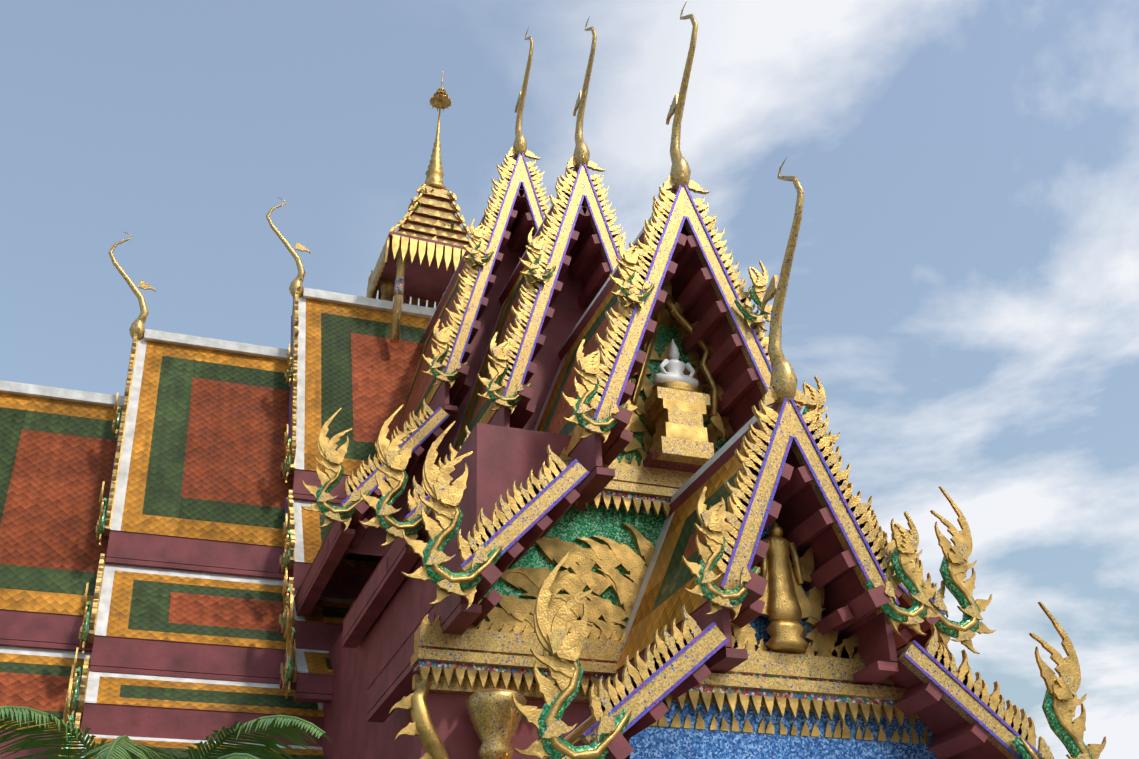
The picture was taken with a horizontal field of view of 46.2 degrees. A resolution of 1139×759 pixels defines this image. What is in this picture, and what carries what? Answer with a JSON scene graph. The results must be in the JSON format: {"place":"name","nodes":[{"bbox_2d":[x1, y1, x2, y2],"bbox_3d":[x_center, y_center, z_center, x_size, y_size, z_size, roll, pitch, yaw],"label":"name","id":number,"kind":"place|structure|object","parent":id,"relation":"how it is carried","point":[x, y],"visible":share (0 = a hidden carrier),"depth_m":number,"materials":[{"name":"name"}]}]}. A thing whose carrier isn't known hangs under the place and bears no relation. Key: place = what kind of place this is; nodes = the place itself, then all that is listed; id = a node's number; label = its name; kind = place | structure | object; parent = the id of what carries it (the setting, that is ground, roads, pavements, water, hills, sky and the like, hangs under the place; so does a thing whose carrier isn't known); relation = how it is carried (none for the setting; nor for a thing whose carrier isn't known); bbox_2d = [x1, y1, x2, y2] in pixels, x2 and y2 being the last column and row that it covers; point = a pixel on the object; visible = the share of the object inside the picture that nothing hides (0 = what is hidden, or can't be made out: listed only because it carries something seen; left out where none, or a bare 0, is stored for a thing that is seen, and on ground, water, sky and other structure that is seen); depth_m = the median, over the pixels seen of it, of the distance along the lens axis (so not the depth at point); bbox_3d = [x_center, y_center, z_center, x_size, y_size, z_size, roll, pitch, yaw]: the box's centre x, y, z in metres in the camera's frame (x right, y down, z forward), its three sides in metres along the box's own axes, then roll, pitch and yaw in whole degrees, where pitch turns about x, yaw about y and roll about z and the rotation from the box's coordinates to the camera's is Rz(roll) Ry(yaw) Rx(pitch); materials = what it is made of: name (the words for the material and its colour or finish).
{"place":"outdoors","nodes":[
{"label":"outdoors","id":0,"kind":"place"},
{"bbox_2d":[0,0,1138,758],"label":"sky","id":1,"kind":"structure","parent":0,"point":[962,297],"materials":[{"name":"blue"}]},
{"label":"ground","id":2,"kind":"structure","parent":0,"visible":0},
{"bbox_2d":[0,705,332,758],"bbox_3d":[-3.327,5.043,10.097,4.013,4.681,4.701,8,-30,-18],"label":"palm tree","id":3,"kind":"object","parent":2,"relation":"on","point":[89,751],"visible":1,"depth_m":10.52,"materials":[{"name":"green plant"}]},
{"bbox_2d":[318,423,588,758],"bbox_3d":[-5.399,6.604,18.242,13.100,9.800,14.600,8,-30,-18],"label":"hall walls","id":4,"kind":"structure","parent":2,"relation":"on","point":[499,460],"depth_m":16.25,"materials":[{"name":"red paint"}]},
{"bbox_2d":[0,380,123,758],"bbox_3d":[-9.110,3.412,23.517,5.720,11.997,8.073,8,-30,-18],"label":"hall roof","id":5,"kind":"structure","parent":4,"relation":"on","point":[57,450],"depth_m":23.06,"materials":[{"name":"orange tile"}]},
{"bbox_2d":[58,232,323,758],"bbox_3d":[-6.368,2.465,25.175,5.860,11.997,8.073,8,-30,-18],"label":"hall roof","id":6,"kind":"structure","parent":4,"relation":"on","point":[182,638],"depth_m":23.11,"materials":[{"name":"orange tile"}]},
{"bbox_2d":[266,197,435,702],"bbox_3d":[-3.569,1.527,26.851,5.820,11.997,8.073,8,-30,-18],"label":"hall roof","id":7,"kind":"structure","parent":4,"relation":"on","point":[351,360],"depth_m":25.95,"materials":[{"name":"orange tile"}]},
{"bbox_2d":[294,27,549,615],"bbox_3d":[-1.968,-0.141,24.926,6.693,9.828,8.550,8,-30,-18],"label":"roof gable","id":8,"kind":"structure","parent":4,"relation":"on","point":[459,330],"depth_m":21.32,"materials":[{"name":"gold paint"}]},
{"bbox_2d":[366,73,472,342],"bbox_3d":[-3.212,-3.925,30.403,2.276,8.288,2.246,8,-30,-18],"label":"spire","id":9,"kind":"structure","parent":8,"relation":"on","point":[422,253],"depth_m":29.52,"materials":[{"name":"gold metal"}]},
{"bbox_2d":[342,16,626,647],"bbox_3d":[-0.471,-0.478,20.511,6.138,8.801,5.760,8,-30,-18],"label":"roof gable","id":10,"kind":"structure","parent":4,"relation":"on","point":[565,267],"depth_m":18.68,"materials":[{"name":"gold paint"}]},
{"bbox_2d":[367,1,995,722],"bbox_3d":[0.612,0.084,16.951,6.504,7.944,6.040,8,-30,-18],"label":"roof gable","id":11,"kind":"structure","parent":4,"relation":"on","point":[679,245],"depth_m":14.55,"materials":[{"name":"gold paint"}]},
{"bbox_2d":[389,280,733,758],"bbox_3d":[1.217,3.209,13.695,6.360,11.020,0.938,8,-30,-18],"label":"pediment","id":12,"kind":"structure","parent":11,"relation":"attached to","point":[679,427],"depth_m":13.97,"materials":[{"name":"green tile"}]},
{"bbox_2d":[512,157,1105,758],"bbox_3d":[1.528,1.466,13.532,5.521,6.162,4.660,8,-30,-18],"label":"roof gable","id":13,"kind":"structure","parent":4,"relation":"on","point":[772,459],"depth_m":11.84,"materials":[{"name":"gold paint"}]},
{"bbox_2d":[625,521,936,758],"bbox_3d":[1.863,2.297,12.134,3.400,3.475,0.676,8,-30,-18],"label":"pediment","id":14,"kind":"structure","parent":13,"relation":"attached to","point":[787,689],"depth_m":11.77,"materials":[{"name":"blue tile"}]}
]}

